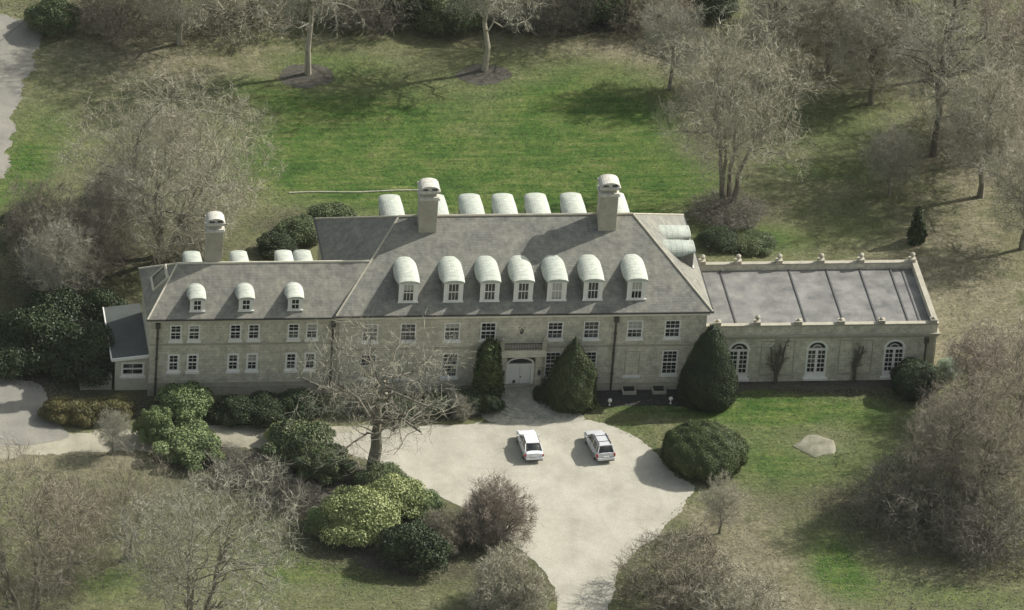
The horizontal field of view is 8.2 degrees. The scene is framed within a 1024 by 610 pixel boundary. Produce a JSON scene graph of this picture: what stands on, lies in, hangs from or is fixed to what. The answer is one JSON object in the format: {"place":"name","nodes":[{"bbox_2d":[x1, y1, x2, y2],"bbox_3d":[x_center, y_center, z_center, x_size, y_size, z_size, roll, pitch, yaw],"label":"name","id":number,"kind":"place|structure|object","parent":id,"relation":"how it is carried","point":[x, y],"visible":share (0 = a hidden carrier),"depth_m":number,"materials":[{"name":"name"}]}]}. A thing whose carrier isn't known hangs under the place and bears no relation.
{"place":"outdoors","nodes":[
{"label":"outdoors","id":0,"kind":"place"},
{"bbox_2d":[0,378,68,446],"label":"road","id":1,"kind":"structure","parent":0,"point":[21,404],"depth_m":644.44,"materials":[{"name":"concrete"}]},
{"bbox_2d":[0,424,371,458],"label":"path","id":2,"kind":"structure","parent":0,"point":[248,436],"depth_m":642.14,"materials":[{"name":"gravel"}]},
{"bbox_2d":[0,0,1023,609],"bbox_3d":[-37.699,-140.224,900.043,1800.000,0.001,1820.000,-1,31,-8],"label":"ground","id":3,"kind":"structure","parent":0,"point":[806,238],"depth_m":686.54,"materials":[{"name":"plant"}]},
{"bbox_2d":[0,338,38,380],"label":"evergreen shrub","id":4,"kind":"object","parent":3,"relation":"on","point":[12,369],"visible":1,"depth_m":649.39,"materials":[{"name":"green plant"}]},
{"bbox_2d":[0,14,42,177],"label":"lane","id":5,"kind":"structure","parent":3,"relation":"on","point":[19,43],"depth_m":700.98,"materials":[{"name":"gravel"}]},
{"bbox_2d":[0,304,81,373],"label":"evergreen shrub","id":6,"kind":"object","parent":3,"relation":"on","point":[39,323],"visible":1,"depth_m":651.01,"materials":[{"name":"green plant"}]},
{"bbox_2d":[0,173,83,279],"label":"bare tree","id":7,"kind":"object","parent":3,"relation":"on","point":[30,211],"visible":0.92,"depth_m":661.88,"materials":[{"name":"grey plant"}]},
{"bbox_2d":[23,0,81,36],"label":"evergreen shrub","id":8,"kind":"object","parent":3,"relation":"on","point":[56,15],"visible":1,"depth_m":705.76,"materials":[{"name":"green plant"}]},
{"bbox_2d":[22,284,89,337],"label":"evergreen shrub","id":9,"kind":"object","parent":3,"relation":"on","point":[64,301],"visible":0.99,"depth_m":655.61,"materials":[{"name":"green plant"}]},
{"bbox_2d":[36,394,77,424],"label":"hedge shrub","id":10,"kind":"object","parent":3,"relation":"on","point":[52,408],"visible":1,"depth_m":643.72,"materials":[{"name":"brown plant"}]},
{"bbox_2d":[12,205,106,299],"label":"bare tree","id":11,"kind":"object","parent":3,"relation":"on","point":[49,258],"visible":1,"depth_m":657.37,"materials":[{"name":"grey plant"}]},
{"bbox_2d":[0,433,126,609],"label":"bare tree","id":12,"kind":"object","parent":3,"relation":"on","point":[37,599],"visible":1,"depth_m":606.84,"materials":[{"name":"brown plant"}]},
{"bbox_2d":[0,460,141,584],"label":"bare tree","id":13,"kind":"object","parent":3,"relation":"on","point":[100,510],"visible":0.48,"depth_m":617.38,"materials":[{"name":"brown plant"}]},
{"bbox_2d":[35,317,114,387],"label":"evergreen shrub","id":14,"kind":"object","parent":3,"relation":"on","point":[88,345],"visible":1,"depth_m":649.05,"materials":[{"name":"green plant"}]},
{"bbox_2d":[63,398,94,426],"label":"hedge shrub","id":15,"kind":"object","parent":3,"relation":"on","point":[79,415],"visible":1,"depth_m":643.58,"materials":[{"name":"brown plant"}]},
{"bbox_2d":[59,180,145,285],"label":"bare tree","id":16,"kind":"object","parent":3,"relation":"on","point":[97,221],"visible":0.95,"depth_m":662.19,"materials":[{"name":"brown plant"}]},
{"bbox_2d":[80,287,127,326],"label":"evergreen shrub","id":17,"kind":"object","parent":3,"relation":"on","point":[98,300],"visible":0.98,"depth_m":656.05,"materials":[{"name":"green plant"}]},
{"bbox_2d":[90,407,135,453],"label":"bare tree","id":18,"kind":"object","parent":3,"relation":"on","point":[114,432],"visible":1,"depth_m":638.57,"materials":[{"name":"grey plant"}]},
{"bbox_2d":[79,157,146,219],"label":"bare bush","id":19,"kind":"object","parent":3,"relation":"on","point":[106,172],"visible":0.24,"depth_m":676.49,"materials":[{"name":"brown plant"}]},
{"bbox_2d":[100,393,137,422],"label":"hedge shrub","id":20,"kind":"object","parent":3,"relation":"on","point":[120,403],"visible":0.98,"depth_m":644.75,"materials":[{"name":"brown plant"}]},
{"bbox_2d":[67,0,184,47],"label":"bare bush","id":21,"kind":"object","parent":3,"relation":"on","point":[109,19],"visible":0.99,"depth_m":706.43,"materials":[{"name":"brown plant"}]},
{"bbox_2d":[75,440,201,561],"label":"bare tree","id":22,"kind":"object","parent":3,"relation":"on","point":[120,498],"visible":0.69,"depth_m":622.16,"materials":[{"name":"brown plant"}]},
{"bbox_2d":[131,406,173,444],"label":"evergreen shrub","id":23,"kind":"object","parent":3,"relation":"on","point":[153,420],"visible":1,"depth_m":640.60,"materials":[{"name":"green plant"}]},
{"bbox_2d":[48,57,294,264],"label":"bare tree","id":24,"kind":"object","parent":3,"relation":"on","point":[159,206],"visible":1,"depth_m":664.26,"materials":[{"name":"grey plant"}]},
{"bbox_2d":[128,0,227,45],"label":"bare tree","id":25,"kind":"object","parent":3,"relation":"on","point":[178,7],"visible":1,"depth_m":702.78,"materials":[{"name":"brown plant"}]},
{"bbox_2d":[148,380,213,427],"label":"evergreen shrub","id":26,"kind":"object","parent":3,"relation":"on","point":[187,403],"visible":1,"depth_m":645.00,"materials":[{"name":"green plant"}]},
{"bbox_2d":[151,420,226,472],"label":"evergreen shrub","id":27,"kind":"object","parent":3,"relation":"on","point":[178,442],"visible":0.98,"depth_m":638.96,"materials":[{"name":"green plant"}]},
{"bbox_2d":[99,446,312,609],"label":"bare tree","id":28,"kind":"object","parent":3,"relation":"on","point":[189,599],"visible":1,"depth_m":606.32,"materials":[{"name":"grey plant"}]},
{"bbox_2d":[207,394,256,426],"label":"evergreen shrub","id":29,"kind":"object","parent":3,"relation":"on","point":[233,409],"visible":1,"depth_m":645.23,"materials":[{"name":"green plant"}]},
{"bbox_2d":[187,0,297,48],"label":"bare bush","id":30,"kind":"object","parent":3,"relation":"on","point":[232,6],"visible":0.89,"depth_m":708.74,"materials":[{"name":"brown plant"}]},
{"bbox_2d":[245,390,288,429],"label":"evergreen shrub","id":31,"kind":"object","parent":3,"relation":"on","point":[268,407],"visible":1,"depth_m":645.40,"materials":[{"name":"green plant"}]},
{"bbox_2d":[256,231,298,260],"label":"evergreen shrub","id":32,"kind":"object","parent":3,"relation":"on","point":[270,243],"visible":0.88,"depth_m":672.02,"materials":[{"name":"green plant"}]},
{"bbox_2d":[275,214,317,245],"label":"evergreen shrub","id":33,"kind":"object","parent":3,"relation":"on","point":[301,227],"visible":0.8,"depth_m":674.75,"materials":[{"name":"green plant"}]},
{"bbox_2d":[277,387,324,421],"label":"evergreen shrub","id":34,"kind":"object","parent":3,"relation":"on","point":[289,398],"visible":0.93,"depth_m":646.56,"materials":[{"name":"green plant"}]},
{"bbox_2d":[279,63,333,88],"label":"mulch ring","id":35,"kind":"object","parent":3,"relation":"on","point":[319,72],"visible":1,"depth_m":703.07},
{"bbox_2d":[239,0,387,74],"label":"bare tree","id":36,"kind":"object","parent":35,"relation":"on","point":[313,5],"visible":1,"depth_m":697.42,"materials":[{"name":"grey plant"}]},
{"bbox_2d":[221,447,443,578],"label":"planting bed","id":37,"kind":"object","parent":3,"relation":"on","point":[374,562],"visible":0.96,"depth_m":633.66,"materials":[{"name":"soil"}]},
{"bbox_2d":[213,448,293,490],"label":"bare bush","id":38,"kind":"object","parent":37,"relation":"on","point":[258,485],"visible":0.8,"depth_m":637.45,"materials":[{"name":"brown plant"}]},
{"bbox_2d":[254,473,326,518],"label":"bare bush","id":39,"kind":"object","parent":37,"relation":"on","point":[302,498],"visible":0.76,"depth_m":634.46,"materials":[{"name":"brown plant"}]},
{"bbox_2d":[259,418,340,467],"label":"evergreen shrub","id":40,"kind":"object","parent":37,"relation":"on","point":[297,433],"visible":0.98,"depth_m":640.10,"materials":[{"name":"green plant"}]},
{"bbox_2d":[293,441,356,484],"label":"evergreen shrub","id":41,"kind":"object","parent":37,"relation":"on","point":[328,472],"visible":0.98,"depth_m":637.72,"materials":[{"name":"green plant"}]},
{"bbox_2d":[304,505,354,541],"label":"evergreen shrub","id":42,"kind":"object","parent":37,"relation":"on","point":[313,518],"visible":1,"depth_m":629.54,"materials":[{"name":"green plant"}]},
{"bbox_2d":[316,484,402,547],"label":"evergreen shrub","id":43,"kind":"object","parent":37,"relation":"on","point":[366,512],"visible":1,"depth_m":628.69,"materials":[{"name":"green plant"}]},
{"bbox_2d":[281,292,474,471],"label":"bare tree","id":44,"kind":"object","parent":37,"relation":"on","point":[375,451],"visible":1,"depth_m":635.33,"materials":[{"name":"grey plant"}]},
{"bbox_2d":[351,461,407,486],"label":"evergreen shrub","id":45,"kind":"object","parent":37,"relation":"on","point":[371,472],"visible":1,"depth_m":637.50,"materials":[{"name":"green plant"}]},
{"bbox_2d":[362,473,436,518],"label":"evergreen shrub","id":46,"kind":"object","parent":37,"relation":"on","point":[397,490],"visible":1,"depth_m":632.94,"materials":[{"name":"green plant"}]},
{"bbox_2d":[375,520,454,575],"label":"evergreen shrub","id":47,"kind":"object","parent":37,"relation":"on","point":[422,545],"visible":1,"depth_m":625.29,"materials":[{"name":"green plant"}]},
{"bbox_2d":[401,489,446,520],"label":"evergreen shrub","id":48,"kind":"object","parent":37,"relation":"on","point":[437,504],"visible":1,"depth_m":633.44,"materials":[{"name":"green plant"}]},
{"bbox_2d":[307,201,358,218],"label":"evergreen shrub","id":49,"kind":"object","parent":3,"relation":"on","point":[332,209],"visible":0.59,"depth_m":677.23,"materials":[{"name":"green plant"}]},
{"bbox_2d":[322,0,426,37],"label":"bare bush","id":50,"kind":"object","parent":3,"relation":"on","point":[370,18],"visible":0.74,"depth_m":710.72,"materials":[{"name":"brown plant"}]},
{"bbox_2d":[381,0,429,23],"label":"evergreen shrub","id":51,"kind":"object","parent":3,"relation":"on","point":[409,11],"visible":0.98,"depth_m":712.30,"materials":[{"name":"green plant"}]},
{"bbox_2d":[411,505,468,555],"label":"bare bush","id":52,"kind":"object","parent":3,"relation":"on","point":[447,526],"visible":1,"depth_m":628.98,"materials":[{"name":"brown plant"}]},
{"bbox_2d":[410,0,490,34],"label":"evergreen shrub","id":53,"kind":"object","parent":3,"relation":"on","point":[435,18],"visible":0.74,"depth_m":711.04,"materials":[{"name":"green plant"}]},
{"bbox_2d":[456,64,511,84],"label":"mulch ring","id":54,"kind":"object","parent":3,"relation":"on","point":[479,75],"visible":1,"depth_m":705.79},
{"bbox_2d":[440,0,554,71],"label":"bare tree","id":55,"kind":"object","parent":54,"relation":"on","point":[488,4],"visible":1,"depth_m":701.44,"materials":[{"name":"grey plant"}]},
{"bbox_2d":[470,337,505,396],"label":"conifer","id":56,"kind":"object","parent":3,"relation":"on","point":[488,377],"visible":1,"depth_m":650.26,"materials":[{"name":"green plant"}]},
{"bbox_2d":[452,470,543,550],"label":"bare bush","id":57,"kind":"object","parent":3,"relation":"on","point":[493,508],"visible":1,"depth_m":630.11,"materials":[{"name":"brown plant"}]},
{"bbox_2d":[78,174,939,418],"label":"country house","id":58,"kind":"structure","parent":3,"relation":"on","point":[626,296],"depth_m":651.90,"materials":[{"name":"stone"}]},
{"bbox_2d":[506,358,534,383],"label":"door","id":59,"kind":"structure","parent":58,"relation":"in","point":[524,366],"depth_m":653.21,"materials":[{"name":"paint"}]},
{"bbox_2d":[728,341,749,381],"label":"french window","id":60,"kind":"structure","parent":58,"relation":"in","point":[739,351],"depth_m":656.88,"materials":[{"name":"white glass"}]},
{"bbox_2d":[802,340,828,380],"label":"french window","id":61,"kind":"structure","parent":58,"relation":"in","point":[816,355],"depth_m":658.17,"materials":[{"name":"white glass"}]},
{"bbox_2d":[879,339,905,379],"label":"french window","id":62,"kind":"structure","parent":58,"relation":"in","point":[894,350],"depth_m":658.97,"materials":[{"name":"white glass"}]},
{"bbox_2d":[462,538,560,609],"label":"bare bush","id":63,"kind":"object","parent":3,"relation":"on","point":[523,590],"visible":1,"depth_m":619.82,"materials":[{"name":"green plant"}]},
{"bbox_2d":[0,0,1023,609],"bbox_3d":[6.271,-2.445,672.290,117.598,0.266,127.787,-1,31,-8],"label":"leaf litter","id":64,"kind":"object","parent":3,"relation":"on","point":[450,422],"visible":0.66,"depth_m":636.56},
{"bbox_2d":[478,0,562,33],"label":"bare bush","id":65,"kind":"object","parent":3,"relation":"on","point":[491,16],"visible":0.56,"depth_m":713.48,"materials":[{"name":"brown plant"}]},
{"bbox_2d":[479,407,584,422],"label":"forecourt","id":66,"kind":"structure","parent":3,"relation":"on","point":[551,417],"depth_m":650.08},
{"bbox_2d":[505,0,603,43],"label":"bare bush","id":67,"kind":"object","parent":3,"relation":"on","point":[562,12],"visible":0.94,"depth_m":713.34,"materials":[{"name":"brown plant"}]},
{"bbox_2d":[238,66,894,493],"bbox_3d":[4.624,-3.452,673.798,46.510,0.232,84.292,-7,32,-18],"label":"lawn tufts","id":68,"kind":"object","parent":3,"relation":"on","point":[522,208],"visible":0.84,"depth_m":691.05,"materials":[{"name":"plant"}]},
{"bbox_2d":[541,336,598,414],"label":"clipped yew","id":69,"kind":"object","parent":3,"relation":"on","point":[572,380],"visible":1,"depth_m":649.96,"materials":[{"name":"green plant"}]},
{"bbox_2d":[565,0,635,25],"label":"evergreen shrub","id":70,"kind":"object","parent":3,"relation":"on","point":[609,7],"visible":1,"depth_m":715.34,"materials":[{"name":"green plant"}]},
{"bbox_2d":[595,389,684,406],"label":"planting bed","id":71,"kind":"object","parent":3,"relation":"on","point":[618,398],"visible":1,"depth_m":654.31,"materials":[{"name":"soil"}]},
{"bbox_2d":[605,0,697,41],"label":"bare bush","id":72,"kind":"object","parent":3,"relation":"on","point":[637,11],"visible":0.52,"depth_m":714.88,"materials":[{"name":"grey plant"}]},
{"bbox_2d":[629,0,715,89],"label":"bare tree","id":73,"kind":"object","parent":3,"relation":"on","point":[655,36],"visible":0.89,"depth_m":702.18,"materials":[{"name":"brown plant"}]},
{"bbox_2d":[609,517,740,609],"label":"bare bush","id":74,"kind":"object","parent":3,"relation":"on","point":[684,589],"visible":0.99,"depth_m":623.65,"materials":[{"name":"brown plant"}]},
{"bbox_2d":[659,418,749,483],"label":"clipped dome","id":75,"kind":"structure","parent":3,"relation":"on","point":[701,450],"depth_m":642.35,"materials":[{"name":"green plant"}]},
{"bbox_2d":[676,324,738,412],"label":"clipped yew","id":76,"kind":"object","parent":3,"relation":"on","point":[708,377],"visible":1,"depth_m":651.58,"materials":[{"name":"green plant"}]},
{"bbox_2d":[682,0,738,20],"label":"evergreen shrub","id":77,"kind":"object","parent":3,"relation":"on","point":[714,5],"visible":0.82,"depth_m":717.94,"materials":[{"name":"green plant"}]},
{"bbox_2d":[697,225,740,252],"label":"evergreen shrub","id":78,"kind":"object","parent":3,"relation":"on","point":[717,237],"visible":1,"depth_m":678.69,"materials":[{"name":"green plant"}]},
{"bbox_2d":[696,469,749,533],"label":"bare tree","id":79,"kind":"object","parent":3,"relation":"on","point":[727,504],"visible":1,"depth_m":633.18,"materials":[{"name":"brown plant"}]},
{"bbox_2d":[684,187,768,231],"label":"bare bush","id":80,"kind":"object","parent":3,"relation":"on","point":[739,210],"visible":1,"depth_m":683.06,"materials":[{"name":"brown plant"}]},
{"bbox_2d":[683,557,791,609],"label":"bare bush","id":81,"kind":"object","parent":3,"relation":"on","point":[743,599],"visible":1,"depth_m":620.80,"materials":[{"name":"brown plant"}]},
{"bbox_2d":[647,0,844,210],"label":"bare tree","id":82,"kind":"object","parent":3,"relation":"on","point":[736,118],"visible":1,"depth_m":678.94,"materials":[{"name":"grey plant"}]},
{"bbox_2d":[735,229,777,255],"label":"evergreen shrub","id":83,"kind":"object","parent":3,"relation":"on","point":[751,241],"visible":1,"depth_m":678.83,"materials":[{"name":"green plant"}]},
{"bbox_2d":[727,0,829,84],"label":"bare tree","id":84,"kind":"object","parent":3,"relation":"on","point":[776,9],"visible":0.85,"depth_m":703.21,"materials":[{"name":"brown plant"}]},
{"bbox_2d":[742,0,839,48],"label":"bare bush","id":85,"kind":"object","parent":3,"relation":"on","point":[787,38],"visible":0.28,"depth_m":714.48,"materials":[{"name":"brown plant"}]},
{"bbox_2d":[793,435,835,456],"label":"boulder","id":86,"kind":"object","parent":3,"relation":"on","point":[815,445],"visible":1,"depth_m":648.92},
{"bbox_2d":[777,0,883,72],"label":"bare tree","id":87,"kind":"object","parent":3,"relation":"on","point":[825,15],"visible":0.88,"depth_m":706.34,"materials":[{"name":"brown plant"}]},
{"bbox_2d":[736,379,948,392],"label":"planting bed","id":88,"kind":"object","parent":3,"relation":"on","point":[849,384],"visible":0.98,"depth_m":658.45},
{"bbox_2d":[820,0,936,105],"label":"bare tree","id":89,"kind":"object","parent":3,"relation":"on","point":[889,23],"visible":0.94,"depth_m":700.79,"materials":[{"name":"brown plant"}]},
{"bbox_2d":[855,113,926,196],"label":"bare tree","id":90,"kind":"object","parent":3,"relation":"on","point":[886,137],"visible":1,"depth_m":686.95,"materials":[{"name":"brown plant"}]},
{"bbox_2d":[849,441,984,557],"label":"bare bush","id":91,"kind":"object","parent":3,"relation":"on","point":[893,507],"visible":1,"depth_m":636.31,"materials":[{"name":"brown plant"}]},
{"bbox_2d":[906,205,927,245],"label":"conifer","id":92,"kind":"object","parent":3,"relation":"on","point":[916,234],"visible":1,"depth_m":681.38,"materials":[{"name":"green plant"}]},
{"bbox_2d":[889,356,945,401],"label":"round evergreen","id":93,"kind":"object","parent":3,"relation":"on","point":[910,376],"visible":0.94,"depth_m":656.08,"materials":[{"name":"green plant"}]},
{"bbox_2d":[880,0,1001,156],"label":"bare tree","id":94,"kind":"object","parent":3,"relation":"on","point":[944,59],"visible":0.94,"depth_m":691.39,"materials":[{"name":"grey plant"}]},
{"bbox_2d":[894,353,1023,516],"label":"bare tree","id":95,"kind":"object","parent":3,"relation":"on","point":[957,410],"visible":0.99,"depth_m":637.28,"materials":[{"name":"brown plant"}]},
{"bbox_2d":[912,377,1007,456],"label":"bare bush","id":96,"kind":"object","parent":3,"relation":"on","point":[925,397],"visible":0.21,"depth_m":650.85,"materials":[{"name":"brown plant"}]},
{"bbox_2d":[911,0,1011,77],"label":"bare tree","id":97,"kind":"object","parent":3,"relation":"on","point":[963,2],"visible":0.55,"depth_m":706.80,"materials":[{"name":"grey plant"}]},
{"bbox_2d":[920,40,1023,198],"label":"bare tree","id":98,"kind":"object","parent":3,"relation":"on","point":[984,128],"visible":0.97,"depth_m":685.15,"materials":[{"name":"brown plant"}]},
{"bbox_2d":[936,313,1015,400],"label":"bare tree","id":99,"kind":"object","parent":3,"relation":"on","point":[972,354],"visible":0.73,"depth_m":653.34,"materials":[{"name":"brown plant"}]},
{"bbox_2d":[932,469,1023,577],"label":"bare bush","id":100,"kind":"object","parent":3,"relation":"on","point":[972,540],"visible":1,"depth_m":633.26,"materials":[{"name":"brown plant"}]},
{"bbox_2d":[953,0,1023,119],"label":"bare tree","id":101,"kind":"object","parent":3,"relation":"on","point":[992,8],"visible":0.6,"depth_m":697.76,"materials":[{"name":"brown plant"}]},
{"bbox_2d":[958,0,1023,155],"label":"bare tree","id":102,"kind":"object","parent":3,"relation":"on","point":[1002,59],"visible":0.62,"depth_m":692.25,"materials":[{"name":"brown plant"}]},
{"bbox_2d":[960,308,1023,451],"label":"bare tree","id":103,"kind":"object","parent":3,"relation":"on","point":[1018,354],"visible":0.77,"depth_m":646.28,"materials":[{"name":"brown plant"}]},
{"bbox_2d":[968,119,1023,250],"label":"bare tree","id":104,"kind":"object","parent":3,"relation":"on","point":[1018,190],"visible":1,"depth_m":678.53,"materials":[{"name":"grey plant"}]},
{"bbox_2d":[333,420,694,609],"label":"driveway","id":105,"kind":"structure","parent":0,"point":[593,515],"depth_m":640.68,"materials":[{"name":"gravel"}]},
{"bbox_2d":[516,429,543,460],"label":"parked car","id":106,"kind":"object","parent":105,"relation":"on","point":[530,444],"visible":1,"depth_m":643.72,"materials":[{"name":"white metal"}]},
{"bbox_2d":[584,430,615,461],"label":"parked car","id":107,"kind":"object","parent":105,"relation":"on","point":[600,445],"visible":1,"depth_m":644.17,"materials":[{"name":"silver metal"}]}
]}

